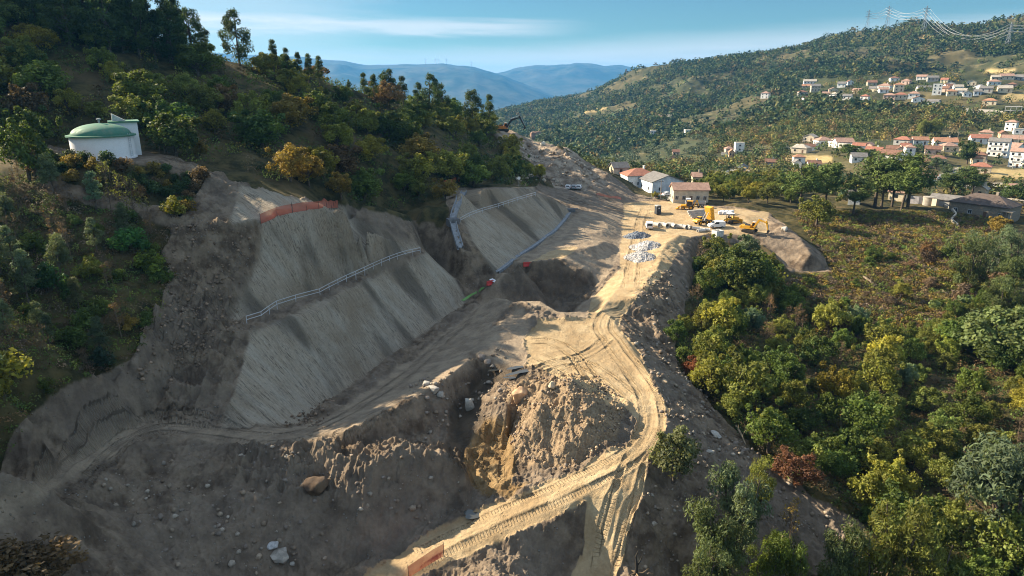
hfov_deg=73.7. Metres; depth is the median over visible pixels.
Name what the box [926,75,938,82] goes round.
house
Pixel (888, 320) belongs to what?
oak tree
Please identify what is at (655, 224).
concrete pipe
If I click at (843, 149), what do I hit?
village tree
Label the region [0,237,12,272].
eucalyptus tree
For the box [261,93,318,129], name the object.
chestnut tree
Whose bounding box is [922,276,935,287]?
heath bush
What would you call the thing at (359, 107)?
chestnut tree
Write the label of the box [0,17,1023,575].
hillside
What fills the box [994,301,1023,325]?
oak tree
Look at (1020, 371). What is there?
oak tree
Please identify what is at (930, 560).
gum tree
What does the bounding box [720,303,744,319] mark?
oak tree
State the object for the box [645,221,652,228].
van
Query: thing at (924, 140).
house
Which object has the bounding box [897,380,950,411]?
oak tree
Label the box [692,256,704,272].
oak tree
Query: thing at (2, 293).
sapling
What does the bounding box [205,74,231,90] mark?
chestnut tree
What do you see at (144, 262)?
shrub
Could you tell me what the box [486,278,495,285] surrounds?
plastic barrier
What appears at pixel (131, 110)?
chestnut tree
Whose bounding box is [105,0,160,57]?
ridge tree
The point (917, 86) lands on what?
house
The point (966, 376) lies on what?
oak tree
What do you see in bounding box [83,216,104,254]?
eucalyptus tree
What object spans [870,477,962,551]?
oak tree
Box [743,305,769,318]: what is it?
oak tree
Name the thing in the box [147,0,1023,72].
sky
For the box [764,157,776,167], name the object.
house
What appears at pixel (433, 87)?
ridge tree
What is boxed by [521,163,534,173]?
chestnut tree
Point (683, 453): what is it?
oak tree
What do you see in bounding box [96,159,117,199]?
sapling
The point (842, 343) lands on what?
sapling
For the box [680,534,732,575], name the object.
gum tree
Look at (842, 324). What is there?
heath bush
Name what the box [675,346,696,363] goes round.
understorey shrub
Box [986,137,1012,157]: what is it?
house
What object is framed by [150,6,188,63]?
ridge tree
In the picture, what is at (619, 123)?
wood
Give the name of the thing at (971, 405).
oak tree
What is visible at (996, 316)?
oak tree
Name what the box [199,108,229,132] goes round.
chestnut tree
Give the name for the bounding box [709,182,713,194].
alder tree
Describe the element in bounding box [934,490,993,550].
oak tree
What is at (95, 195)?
eucalyptus tree
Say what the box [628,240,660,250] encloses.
gravel heap
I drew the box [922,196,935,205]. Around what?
silo
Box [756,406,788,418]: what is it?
oak tree
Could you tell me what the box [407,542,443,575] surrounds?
safety net
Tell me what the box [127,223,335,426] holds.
soil clods
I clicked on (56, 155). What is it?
shrub
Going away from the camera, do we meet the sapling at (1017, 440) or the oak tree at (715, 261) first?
the sapling at (1017, 440)
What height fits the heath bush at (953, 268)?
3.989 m
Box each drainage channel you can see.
[450,190,466,217]
[450,221,462,249]
[496,212,570,272]
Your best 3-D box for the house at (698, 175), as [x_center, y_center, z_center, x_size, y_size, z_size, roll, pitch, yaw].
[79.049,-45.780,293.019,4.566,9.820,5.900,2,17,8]
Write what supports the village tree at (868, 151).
on the hillside
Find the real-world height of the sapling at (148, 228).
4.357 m
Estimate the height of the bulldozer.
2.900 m
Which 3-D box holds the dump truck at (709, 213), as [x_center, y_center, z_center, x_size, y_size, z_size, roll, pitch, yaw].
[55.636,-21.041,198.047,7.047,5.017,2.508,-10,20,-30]
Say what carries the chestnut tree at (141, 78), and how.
on the hillside
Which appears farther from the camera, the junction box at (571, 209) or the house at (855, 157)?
the house at (855, 157)
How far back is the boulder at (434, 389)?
89.83 m
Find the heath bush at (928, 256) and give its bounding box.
[919,248,938,263]
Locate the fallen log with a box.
[735,425,745,444]
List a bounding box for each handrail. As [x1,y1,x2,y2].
[246,248,419,321]
[461,192,535,219]
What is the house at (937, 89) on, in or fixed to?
on the hillside
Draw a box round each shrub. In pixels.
[0,347,33,396]
[0,533,48,575]
[5,531,81,575]
[16,230,47,255]
[16,261,68,292]
[16,303,41,319]
[37,377,59,395]
[40,542,88,575]
[46,148,64,162]
[49,325,89,346]
[53,161,72,173]
[57,277,82,299]
[59,153,82,168]
[60,149,75,162]
[60,168,79,181]
[66,214,83,225]
[69,307,99,329]
[70,253,105,278]
[75,150,94,167]
[78,346,116,370]
[80,296,111,318]
[82,156,102,171]
[84,176,103,190]
[93,223,104,231]
[97,150,116,165]
[100,170,118,186]
[107,226,151,251]
[108,268,128,279]
[111,156,133,172]
[114,206,138,221]
[117,313,140,331]
[119,177,141,190]
[127,170,148,184]
[127,185,150,197]
[133,249,167,276]
[135,166,148,175]
[138,310,155,327]
[139,240,161,256]
[143,176,161,184]
[144,179,165,195]
[145,265,175,283]
[146,160,165,177]
[158,186,174,196]
[159,195,185,217]
[160,163,172,172]
[162,179,171,186]
[168,182,186,194]
[169,173,178,181]
[173,177,191,188]
[176,195,192,211]
[176,198,196,214]
[180,171,195,179]
[181,190,196,198]
[185,179,202,192]
[189,165,210,182]
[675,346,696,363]
[804,377,818,390]
[833,389,856,400]
[859,504,873,522]
[913,420,937,437]
[920,341,928,353]
[928,495,954,517]
[948,449,966,459]
[995,429,1019,444]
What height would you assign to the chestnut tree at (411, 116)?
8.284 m
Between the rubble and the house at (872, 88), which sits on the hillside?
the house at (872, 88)
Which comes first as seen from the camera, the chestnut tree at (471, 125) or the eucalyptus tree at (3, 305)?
the eucalyptus tree at (3, 305)
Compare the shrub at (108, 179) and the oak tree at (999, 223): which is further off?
the oak tree at (999, 223)
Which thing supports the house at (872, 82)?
on the hillside
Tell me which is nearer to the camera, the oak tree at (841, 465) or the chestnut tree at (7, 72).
the oak tree at (841, 465)
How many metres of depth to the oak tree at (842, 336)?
136.08 m
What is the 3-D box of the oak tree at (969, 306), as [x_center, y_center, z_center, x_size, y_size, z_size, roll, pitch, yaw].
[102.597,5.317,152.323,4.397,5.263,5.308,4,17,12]
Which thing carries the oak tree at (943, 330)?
on the hillside
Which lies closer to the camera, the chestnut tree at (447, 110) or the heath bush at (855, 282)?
the heath bush at (855, 282)
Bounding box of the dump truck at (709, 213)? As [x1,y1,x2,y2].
[693,206,714,224]
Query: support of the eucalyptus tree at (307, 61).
on the hillside
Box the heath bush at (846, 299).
[841,296,850,303]
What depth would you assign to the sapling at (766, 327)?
129.94 m
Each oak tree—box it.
[0,35,46,66]
[0,116,62,181]
[52,87,82,114]
[83,100,105,119]
[98,60,125,81]
[190,140,208,158]
[264,142,313,181]
[283,75,310,95]
[291,151,327,187]
[306,85,331,105]
[324,171,351,199]
[409,179,427,198]
[443,115,467,137]
[501,146,521,159]
[533,164,546,179]
[648,425,703,484]
[663,319,687,342]
[671,172,679,178]
[675,315,693,330]
[681,355,706,376]
[687,351,726,396]
[690,325,734,358]
[691,267,725,296]
[691,306,726,334]
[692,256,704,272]
[696,299,716,310]
[700,296,744,330]
[701,241,733,269]
[701,254,727,280]
[702,233,732,250]
[705,353,745,376]
[708,322,735,349]
[712,243,768,289]
[714,388,752,417]
[715,345,778,411]
[717,289,733,301]
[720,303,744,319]
[722,258,753,292]
[724,313,749,338]
[727,341,759,371]
[730,285,750,304]
[734,234,760,253]
[740,347,773,362]
[742,280,772,305]
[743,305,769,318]
[743,307,766,331]
[745,389,802,453]
[749,258,783,288]
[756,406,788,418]
[759,371,788,399]
[761,252,781,266]
[762,345,818,376]
[763,282,779,305]
[765,333,789,352]
[767,314,796,334]
[771,352,806,383]
[772,266,786,288]
[777,378,812,408]
[778,288,805,315]
[779,283,800,299]
[785,401,827,434]
[786,330,843,365]
[792,431,836,471]
[793,328,821,350]
[798,194,844,226]
[802,303,822,323]
[811,392,846,425]
[812,297,852,334]
[813,360,860,398]
[815,426,874,465]
[818,444,861,478]
[828,327,856,349]
[838,370,870,391]
[838,390,893,439]
[846,303,871,325]
[846,470,891,507]
[848,315,872,335]
[851,341,899,373]
[854,432,905,470]
[861,357,907,394]
[863,316,914,349]
[863,388,902,429]
[864,452,922,496]
[866,334,904,364]
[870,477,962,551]
[873,316,890,331]
[884,392,910,416]
[892,428,935,469]
[895,361,919,386]
[897,333,926,352]
[897,337,926,363]
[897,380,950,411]
[900,319,921,337]
[912,363,931,383]
[916,327,941,350]
[918,318,936,336]
[920,421,960,455]
[923,451,962,487]
[925,408,963,442]
[927,540,984,575]
[928,294,1023,351]
[929,311,961,342]
[934,318,973,349]
[934,335,961,358]
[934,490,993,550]
[935,349,958,370]
[941,392,994,429]
[952,316,965,329]
[954,367,993,395]
[955,418,1003,444]
[962,543,1012,575]
[963,300,984,317]
[970,288,993,310]
[972,326,1005,365]
[974,311,1023,370]
[976,508,1023,570]
[982,400,1006,419]
[985,339,1023,374]
[987,215,1013,233]
[991,280,1020,303]
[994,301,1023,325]
[1003,375,1023,390]
[1007,378,1023,417]
[1010,493,1023,515]
[1014,362,1023,377]
[1014,562,1023,575]
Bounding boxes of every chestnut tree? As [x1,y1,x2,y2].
[0,0,31,28]
[0,6,5,33]
[0,55,17,87]
[0,82,50,123]
[0,104,58,138]
[4,23,60,49]
[4,45,49,65]
[10,60,73,99]
[83,46,116,74]
[103,93,152,124]
[110,68,167,100]
[137,93,170,115]
[137,99,197,137]
[141,111,201,156]
[143,71,172,92]
[166,71,206,97]
[170,41,226,75]
[184,84,224,112]
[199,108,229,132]
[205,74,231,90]
[206,83,243,116]
[211,90,274,119]
[227,108,290,150]
[244,52,280,73]
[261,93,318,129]
[262,89,283,106]
[266,54,290,74]
[275,67,305,85]
[302,65,329,79]
[304,87,330,116]
[307,146,339,178]
[308,144,362,174]
[309,102,360,127]
[320,122,354,147]
[331,85,353,101]
[341,167,384,201]
[343,100,369,115]
[351,108,381,134]
[352,134,389,162]
[367,80,405,109]
[375,110,407,140]
[383,118,424,144]
[384,107,424,124]
[395,132,440,158]
[395,152,436,180]
[397,101,432,121]
[407,95,428,108]
[419,113,433,127]
[424,148,467,179]
[427,107,444,120]
[431,102,445,109]
[432,177,459,200]
[434,115,457,127]
[440,107,456,121]
[442,151,474,181]
[443,97,462,114]
[448,142,479,156]
[459,165,491,187]
[464,117,479,131]
[464,153,487,169]
[467,109,480,118]
[469,130,489,146]
[475,115,498,135]
[483,154,517,178]
[485,155,512,179]
[497,134,523,152]
[507,154,529,174]
[515,159,529,175]
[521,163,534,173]
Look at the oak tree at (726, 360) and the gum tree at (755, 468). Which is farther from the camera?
the oak tree at (726, 360)
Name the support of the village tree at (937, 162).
on the hillside
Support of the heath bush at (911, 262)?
on the hillside
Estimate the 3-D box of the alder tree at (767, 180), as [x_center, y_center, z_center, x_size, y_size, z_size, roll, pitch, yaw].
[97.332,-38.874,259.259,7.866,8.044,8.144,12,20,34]
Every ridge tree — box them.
[8,0,25,31]
[18,0,46,25]
[70,0,135,52]
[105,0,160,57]
[147,0,186,62]
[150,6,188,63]
[162,0,184,34]
[180,6,203,45]
[192,27,209,50]
[217,7,254,65]
[378,68,402,107]
[419,72,442,110]
[430,82,452,112]
[459,89,484,122]
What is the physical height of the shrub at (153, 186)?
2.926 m
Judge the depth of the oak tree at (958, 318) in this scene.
146.34 m
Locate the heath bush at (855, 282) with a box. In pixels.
[850,278,861,286]
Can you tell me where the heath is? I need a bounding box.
[783,209,1016,344]
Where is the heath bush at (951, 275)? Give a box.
[941,269,967,284]
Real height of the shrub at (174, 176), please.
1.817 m
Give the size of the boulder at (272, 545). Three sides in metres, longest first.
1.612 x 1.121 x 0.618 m
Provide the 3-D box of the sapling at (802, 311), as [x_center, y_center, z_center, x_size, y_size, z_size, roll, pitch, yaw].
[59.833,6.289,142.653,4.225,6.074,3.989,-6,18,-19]
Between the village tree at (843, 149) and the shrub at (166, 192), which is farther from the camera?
the village tree at (843, 149)
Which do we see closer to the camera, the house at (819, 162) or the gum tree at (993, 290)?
the gum tree at (993, 290)
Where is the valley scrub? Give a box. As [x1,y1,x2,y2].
[562,65,1023,214]
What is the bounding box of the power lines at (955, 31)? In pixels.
[922,9,1007,41]
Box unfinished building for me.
[1004,106,1021,113]
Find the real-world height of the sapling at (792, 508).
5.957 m
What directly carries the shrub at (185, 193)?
on the ground
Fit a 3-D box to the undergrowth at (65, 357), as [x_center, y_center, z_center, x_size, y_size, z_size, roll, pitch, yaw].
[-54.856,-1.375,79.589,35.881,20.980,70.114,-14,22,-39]
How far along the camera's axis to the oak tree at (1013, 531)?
73.54 m
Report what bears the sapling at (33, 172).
on the hillside
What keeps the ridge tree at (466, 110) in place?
on the hillside
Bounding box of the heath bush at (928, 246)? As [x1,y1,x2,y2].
[919,241,935,253]
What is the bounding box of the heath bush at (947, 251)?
[938,244,955,257]
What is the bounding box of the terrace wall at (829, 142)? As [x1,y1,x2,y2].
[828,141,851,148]
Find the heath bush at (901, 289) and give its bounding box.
[892,281,911,298]
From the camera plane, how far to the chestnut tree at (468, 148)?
200.74 m
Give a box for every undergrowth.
[0,11,542,208]
[0,170,178,461]
[676,254,1023,575]
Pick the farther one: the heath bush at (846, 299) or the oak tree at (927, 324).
the heath bush at (846, 299)
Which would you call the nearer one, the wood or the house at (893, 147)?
the house at (893, 147)
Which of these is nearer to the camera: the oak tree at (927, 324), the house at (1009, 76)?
the oak tree at (927, 324)
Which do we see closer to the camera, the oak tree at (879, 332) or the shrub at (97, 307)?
the shrub at (97, 307)
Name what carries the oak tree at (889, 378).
on the hillside
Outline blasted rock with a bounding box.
[497,142,601,186]
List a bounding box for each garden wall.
[910,196,922,203]
[931,198,939,205]
[943,204,958,225]
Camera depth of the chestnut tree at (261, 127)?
136.13 m
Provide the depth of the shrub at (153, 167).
105.67 m
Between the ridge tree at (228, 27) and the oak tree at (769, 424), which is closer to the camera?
the oak tree at (769, 424)
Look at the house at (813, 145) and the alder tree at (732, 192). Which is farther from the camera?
the house at (813, 145)
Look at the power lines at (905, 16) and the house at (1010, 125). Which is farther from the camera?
the power lines at (905, 16)
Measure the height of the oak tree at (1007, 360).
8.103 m
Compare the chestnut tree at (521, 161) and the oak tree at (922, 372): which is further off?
the chestnut tree at (521, 161)
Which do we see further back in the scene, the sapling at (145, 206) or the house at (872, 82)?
the house at (872, 82)
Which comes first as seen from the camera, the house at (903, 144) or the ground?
the ground
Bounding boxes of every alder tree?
[692,178,711,184]
[704,173,720,184]
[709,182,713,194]
[711,182,724,197]
[715,172,726,183]
[715,187,734,200]
[722,178,736,186]
[724,185,737,199]
[725,173,743,180]
[725,180,743,197]
[735,176,761,189]
[741,181,763,191]
[741,186,758,202]
[746,172,757,180]
[754,175,766,181]
[757,185,781,202]
[758,176,774,188]
[765,181,782,195]
[771,168,781,176]
[773,178,790,193]
[783,189,797,202]
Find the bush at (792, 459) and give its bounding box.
[770,444,825,485]
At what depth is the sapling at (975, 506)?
84.03 m
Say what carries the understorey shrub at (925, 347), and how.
on the hillside
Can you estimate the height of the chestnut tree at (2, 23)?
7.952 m
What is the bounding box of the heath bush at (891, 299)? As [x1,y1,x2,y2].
[884,295,899,304]
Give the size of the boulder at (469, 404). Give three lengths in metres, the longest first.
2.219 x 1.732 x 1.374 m
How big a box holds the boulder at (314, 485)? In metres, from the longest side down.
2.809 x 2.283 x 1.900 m
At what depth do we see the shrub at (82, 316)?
80.38 m
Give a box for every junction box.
[446,217,459,226]
[567,208,577,211]
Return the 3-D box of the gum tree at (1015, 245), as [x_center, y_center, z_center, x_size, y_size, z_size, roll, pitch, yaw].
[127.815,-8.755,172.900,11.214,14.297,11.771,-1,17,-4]
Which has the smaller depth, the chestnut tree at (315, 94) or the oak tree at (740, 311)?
the oak tree at (740, 311)
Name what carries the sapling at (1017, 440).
on the hillside
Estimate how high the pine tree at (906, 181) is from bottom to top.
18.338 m
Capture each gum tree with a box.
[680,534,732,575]
[683,494,758,575]
[704,458,774,554]
[745,455,776,512]
[745,529,793,575]
[767,528,812,575]
[815,515,875,575]
[843,493,949,575]
[888,521,970,575]
[945,233,998,286]
[945,427,1023,573]
[962,227,1015,278]
[978,274,1023,311]
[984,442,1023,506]
[989,254,1023,300]
[996,224,1023,277]
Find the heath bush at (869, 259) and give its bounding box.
[860,256,876,265]
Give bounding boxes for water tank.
[65,114,141,160]
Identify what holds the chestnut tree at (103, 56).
on the hillside
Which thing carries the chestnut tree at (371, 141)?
on the hillside
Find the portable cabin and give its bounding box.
[654,205,660,213]
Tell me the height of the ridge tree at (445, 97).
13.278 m
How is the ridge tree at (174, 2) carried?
on the hillside
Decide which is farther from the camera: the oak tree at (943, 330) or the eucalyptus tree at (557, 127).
the eucalyptus tree at (557, 127)
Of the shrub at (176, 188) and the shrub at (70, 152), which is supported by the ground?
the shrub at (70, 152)
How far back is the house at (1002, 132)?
470.15 m
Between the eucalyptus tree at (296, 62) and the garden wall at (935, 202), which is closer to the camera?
the eucalyptus tree at (296, 62)
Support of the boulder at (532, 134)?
on the hillside
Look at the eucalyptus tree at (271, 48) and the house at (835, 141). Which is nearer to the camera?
the eucalyptus tree at (271, 48)
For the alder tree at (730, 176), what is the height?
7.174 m
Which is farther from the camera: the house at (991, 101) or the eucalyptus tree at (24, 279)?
the house at (991, 101)
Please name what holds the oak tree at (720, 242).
on the hillside
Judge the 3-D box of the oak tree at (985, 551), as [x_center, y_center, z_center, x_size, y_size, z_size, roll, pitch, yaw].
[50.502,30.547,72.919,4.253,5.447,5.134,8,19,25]
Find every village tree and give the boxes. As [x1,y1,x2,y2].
[838,144,860,155]
[856,148,877,156]
[916,119,930,133]
[927,157,948,169]
[929,117,945,134]
[936,171,969,193]
[939,164,956,173]
[947,166,983,193]
[958,140,982,163]
[962,166,992,193]
[1001,182,1023,199]
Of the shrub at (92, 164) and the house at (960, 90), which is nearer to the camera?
the shrub at (92, 164)
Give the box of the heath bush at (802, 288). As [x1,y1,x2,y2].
[794,280,810,295]
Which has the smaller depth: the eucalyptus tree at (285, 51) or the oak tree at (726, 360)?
the oak tree at (726, 360)
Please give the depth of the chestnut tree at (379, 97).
202.61 m
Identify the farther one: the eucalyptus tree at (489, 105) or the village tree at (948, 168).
the village tree at (948, 168)
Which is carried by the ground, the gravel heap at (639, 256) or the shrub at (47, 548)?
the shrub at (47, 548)
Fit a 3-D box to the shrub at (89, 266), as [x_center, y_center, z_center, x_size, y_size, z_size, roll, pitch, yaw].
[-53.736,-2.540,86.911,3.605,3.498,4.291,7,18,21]
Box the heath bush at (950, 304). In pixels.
[944,299,976,316]
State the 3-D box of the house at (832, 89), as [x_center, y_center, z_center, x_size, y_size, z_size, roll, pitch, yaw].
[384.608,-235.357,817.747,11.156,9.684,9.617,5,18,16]
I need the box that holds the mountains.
[211,53,635,112]
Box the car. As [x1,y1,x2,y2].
[655,195,668,199]
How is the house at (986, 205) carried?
on the hillside
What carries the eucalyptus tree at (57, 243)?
on the hillside
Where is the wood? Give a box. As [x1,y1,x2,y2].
[487,13,1023,156]
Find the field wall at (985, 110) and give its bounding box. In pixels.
[979,109,1002,111]
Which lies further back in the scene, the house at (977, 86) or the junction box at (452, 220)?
the house at (977, 86)
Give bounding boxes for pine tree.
[779,162,824,210]
[814,162,847,199]
[842,174,874,213]
[853,149,906,207]
[860,160,901,208]
[880,160,907,206]
[884,159,927,210]
[893,150,938,206]
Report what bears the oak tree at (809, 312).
on the hillside
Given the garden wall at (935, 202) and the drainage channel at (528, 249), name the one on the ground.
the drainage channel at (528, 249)
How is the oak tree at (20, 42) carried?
on the hillside
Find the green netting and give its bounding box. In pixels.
[462,287,484,300]
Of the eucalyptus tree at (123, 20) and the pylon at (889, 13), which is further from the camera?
the pylon at (889, 13)
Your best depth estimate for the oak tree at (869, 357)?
120.92 m
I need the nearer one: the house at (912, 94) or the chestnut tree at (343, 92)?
the chestnut tree at (343, 92)
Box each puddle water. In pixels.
[464,509,478,518]
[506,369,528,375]
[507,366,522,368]
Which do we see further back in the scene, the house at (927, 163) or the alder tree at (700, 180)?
the house at (927, 163)
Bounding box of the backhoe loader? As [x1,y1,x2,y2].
[676,200,699,209]
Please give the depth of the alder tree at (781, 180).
248.56 m
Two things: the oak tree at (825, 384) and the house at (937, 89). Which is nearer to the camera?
the oak tree at (825, 384)
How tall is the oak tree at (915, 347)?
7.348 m
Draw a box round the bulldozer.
[723,212,742,223]
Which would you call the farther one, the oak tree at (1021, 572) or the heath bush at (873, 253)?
the heath bush at (873, 253)
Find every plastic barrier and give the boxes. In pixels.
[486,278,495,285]
[523,262,529,266]
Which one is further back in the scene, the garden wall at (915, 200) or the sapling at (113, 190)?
the garden wall at (915, 200)
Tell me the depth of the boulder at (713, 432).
87.79 m
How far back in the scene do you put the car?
239.35 m
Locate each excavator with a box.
[497,115,525,131]
[739,218,769,233]
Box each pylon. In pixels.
[884,6,891,27]
[920,6,929,32]
[1005,22,1014,42]
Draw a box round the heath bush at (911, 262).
[903,259,916,266]
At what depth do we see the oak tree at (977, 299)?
153.92 m
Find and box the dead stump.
[629,550,648,575]
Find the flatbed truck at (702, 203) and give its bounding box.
[685,198,705,206]
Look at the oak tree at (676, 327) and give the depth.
119.05 m
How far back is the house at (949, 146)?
427.98 m
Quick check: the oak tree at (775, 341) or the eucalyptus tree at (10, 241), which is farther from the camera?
the oak tree at (775, 341)
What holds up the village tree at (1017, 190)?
on the hillside
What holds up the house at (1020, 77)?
on the hillside
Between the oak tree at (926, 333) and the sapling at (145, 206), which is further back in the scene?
the oak tree at (926, 333)
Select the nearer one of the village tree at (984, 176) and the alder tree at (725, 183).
the alder tree at (725, 183)
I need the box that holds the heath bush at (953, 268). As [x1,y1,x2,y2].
[947,260,964,270]
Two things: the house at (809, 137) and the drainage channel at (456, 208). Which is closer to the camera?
the drainage channel at (456, 208)
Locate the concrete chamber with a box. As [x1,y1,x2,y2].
[711,229,723,236]
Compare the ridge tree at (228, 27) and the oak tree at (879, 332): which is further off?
the ridge tree at (228, 27)
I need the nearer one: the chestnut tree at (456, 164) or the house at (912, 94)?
the chestnut tree at (456, 164)
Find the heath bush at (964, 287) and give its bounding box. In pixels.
[951,282,975,296]
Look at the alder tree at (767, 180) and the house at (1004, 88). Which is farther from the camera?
the house at (1004, 88)
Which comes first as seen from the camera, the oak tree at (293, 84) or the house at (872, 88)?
the oak tree at (293, 84)
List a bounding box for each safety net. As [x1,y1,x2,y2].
[259,203,292,223]
[292,197,337,211]
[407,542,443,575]
[596,193,621,199]
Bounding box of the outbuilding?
[930,193,962,205]
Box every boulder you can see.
[267,541,278,549]
[270,547,288,563]
[302,476,329,495]
[422,381,429,385]
[427,385,438,393]
[437,391,444,397]
[465,398,474,410]
[478,354,485,361]
[484,359,490,366]
[512,386,527,403]
[530,131,540,139]
[548,381,555,388]
[711,430,721,437]
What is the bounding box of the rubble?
[101,270,843,575]
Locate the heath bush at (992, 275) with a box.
[988,270,1007,283]
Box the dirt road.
[0,201,769,575]
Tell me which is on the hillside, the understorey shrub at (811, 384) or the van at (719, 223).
the understorey shrub at (811, 384)
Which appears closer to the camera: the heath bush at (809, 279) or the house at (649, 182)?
the heath bush at (809, 279)
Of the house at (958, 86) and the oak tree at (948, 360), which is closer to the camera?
the oak tree at (948, 360)
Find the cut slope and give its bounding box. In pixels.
[222,184,572,428]
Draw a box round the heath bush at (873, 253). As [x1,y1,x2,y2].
[864,246,884,259]
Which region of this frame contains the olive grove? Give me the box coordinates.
[584,132,713,167]
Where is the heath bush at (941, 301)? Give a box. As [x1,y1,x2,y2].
[933,298,946,306]
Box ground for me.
[0,130,882,575]
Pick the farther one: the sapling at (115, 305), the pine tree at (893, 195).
the pine tree at (893, 195)
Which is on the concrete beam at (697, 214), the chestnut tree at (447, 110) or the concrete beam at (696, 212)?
the concrete beam at (696, 212)
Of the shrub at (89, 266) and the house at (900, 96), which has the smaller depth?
the shrub at (89, 266)
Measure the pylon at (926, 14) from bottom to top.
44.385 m
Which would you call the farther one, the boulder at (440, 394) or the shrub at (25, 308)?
the boulder at (440, 394)
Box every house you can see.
[608,162,629,174]
[619,165,649,187]
[638,171,685,192]
[669,182,710,202]
[672,149,679,155]
[690,170,702,181]
[724,146,733,151]
[728,149,735,156]
[734,142,744,151]
[760,91,770,98]
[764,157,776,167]
[790,144,812,152]
[791,159,801,167]
[792,154,805,163]
[797,90,807,96]
[802,84,810,89]
[802,133,818,141]
[803,79,816,83]
[805,143,815,150]
[806,158,821,168]
[810,84,820,92]
[813,137,831,145]
[828,87,838,92]
[832,138,854,147]
[837,82,846,87]
[842,94,852,99]
[846,80,853,84]
[847,190,859,204]
[849,152,867,162]
[852,142,866,148]
[860,94,870,99]
[865,145,883,152]
[866,80,877,85]
[868,86,876,91]
[877,82,892,90]
[878,87,889,92]
[879,149,903,159]
[883,93,895,99]
[885,145,899,149]
[887,190,906,201]
[889,76,899,82]
[893,82,904,91]
[893,136,914,144]
[895,92,906,99]
[899,141,911,147]
[901,79,911,84]
[903,144,916,155]
[907,90,920,98]
[911,96,925,102]
[911,136,929,144]
[915,85,931,90]
[916,75,926,80]
[921,158,933,168]
[924,145,942,154]
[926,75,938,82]
[926,99,940,105]
[931,136,958,145]
[931,155,947,160]
[932,83,942,94]
[939,142,958,151]
[940,78,949,83]
[942,85,951,91]
[945,88,956,95]
[948,192,1023,221]
[952,84,963,89]
[955,88,967,94]
[963,91,971,96]
[967,80,976,85]
[968,134,991,144]
[970,155,984,163]
[970,161,992,173]
[971,151,988,161]
[972,84,983,88]
[973,89,982,95]
[973,182,990,193]
[979,128,994,136]
[980,86,993,92]
[982,98,997,105]
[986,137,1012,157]
[987,79,1001,85]
[990,74,1003,79]
[996,85,1012,92]
[998,130,1008,137]
[1000,73,1014,79]
[1001,135,1023,142]
[1004,120,1018,130]
[1007,147,1023,167]
[1011,142,1023,147]
[1012,128,1023,134]
[1014,74,1023,80]
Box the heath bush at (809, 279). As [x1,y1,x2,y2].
[802,276,815,285]
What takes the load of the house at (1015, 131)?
on the hillside
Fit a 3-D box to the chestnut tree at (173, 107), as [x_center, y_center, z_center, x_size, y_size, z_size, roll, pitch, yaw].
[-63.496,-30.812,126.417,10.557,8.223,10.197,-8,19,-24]
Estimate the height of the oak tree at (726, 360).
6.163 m
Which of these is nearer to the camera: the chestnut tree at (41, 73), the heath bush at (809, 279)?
the chestnut tree at (41, 73)
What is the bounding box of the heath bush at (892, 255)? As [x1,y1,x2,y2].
[885,252,896,258]
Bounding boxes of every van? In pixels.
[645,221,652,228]
[707,220,725,227]
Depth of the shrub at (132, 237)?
93.04 m
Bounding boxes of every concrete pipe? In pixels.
[653,222,660,226]
[662,223,669,227]
[696,228,705,231]
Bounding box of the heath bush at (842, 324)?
[825,314,851,331]
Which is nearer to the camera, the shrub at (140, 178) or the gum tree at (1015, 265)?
the shrub at (140, 178)
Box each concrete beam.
[687,209,704,212]
[688,211,704,213]
[689,213,705,215]
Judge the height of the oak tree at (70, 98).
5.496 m
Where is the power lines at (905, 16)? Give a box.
[886,8,927,19]
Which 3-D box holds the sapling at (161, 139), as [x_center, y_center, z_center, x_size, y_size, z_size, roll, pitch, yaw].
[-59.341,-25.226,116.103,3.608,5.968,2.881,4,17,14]
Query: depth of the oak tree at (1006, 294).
153.36 m
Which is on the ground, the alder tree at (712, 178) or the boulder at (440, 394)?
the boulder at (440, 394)
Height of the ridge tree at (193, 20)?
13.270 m
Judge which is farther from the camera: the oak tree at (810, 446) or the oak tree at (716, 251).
the oak tree at (716, 251)
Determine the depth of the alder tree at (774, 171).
306.51 m
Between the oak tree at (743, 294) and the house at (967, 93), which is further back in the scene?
the house at (967, 93)
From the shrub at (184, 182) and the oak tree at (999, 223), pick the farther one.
the oak tree at (999, 223)
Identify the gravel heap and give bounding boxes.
[622,231,650,238]
[623,250,655,262]
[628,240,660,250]
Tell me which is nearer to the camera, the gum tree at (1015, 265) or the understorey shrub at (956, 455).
the understorey shrub at (956, 455)
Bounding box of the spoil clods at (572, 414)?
[503,372,627,470]
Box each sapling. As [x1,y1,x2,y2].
[0,213,19,237]
[0,280,11,325]
[0,281,7,297]
[0,324,14,350]
[8,159,22,187]
[10,183,31,212]
[24,146,40,184]
[30,325,54,356]
[40,206,60,234]
[45,218,73,260]
[74,347,95,372]
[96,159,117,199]
[99,164,130,216]
[100,261,113,286]
[108,296,126,335]
[116,175,141,218]
[139,194,149,213]
[143,214,155,238]
[150,122,167,154]
[689,283,701,305]
[695,232,712,259]
[760,321,775,344]
[762,292,776,317]
[780,494,802,541]
[791,303,807,327]
[830,341,847,364]
[965,485,989,510]
[1009,418,1023,446]
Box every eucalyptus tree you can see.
[0,181,6,199]
[0,191,19,224]
[0,225,21,265]
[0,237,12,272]
[0,298,14,335]
[8,257,37,303]
[13,248,38,288]
[25,300,48,336]
[35,152,60,195]
[38,312,54,345]
[43,232,72,277]
[67,276,87,310]
[81,170,103,212]
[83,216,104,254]
[84,315,112,346]
[100,0,137,53]
[112,202,136,232]
[116,0,152,34]
[138,0,159,59]
[267,39,278,75]
[280,47,292,69]
[291,52,302,72]
[302,53,313,85]
[312,55,323,86]
[358,73,371,102]
[367,73,378,105]
[398,75,409,103]
[411,81,422,102]
[478,109,486,130]
[484,94,494,130]
[554,124,561,135]

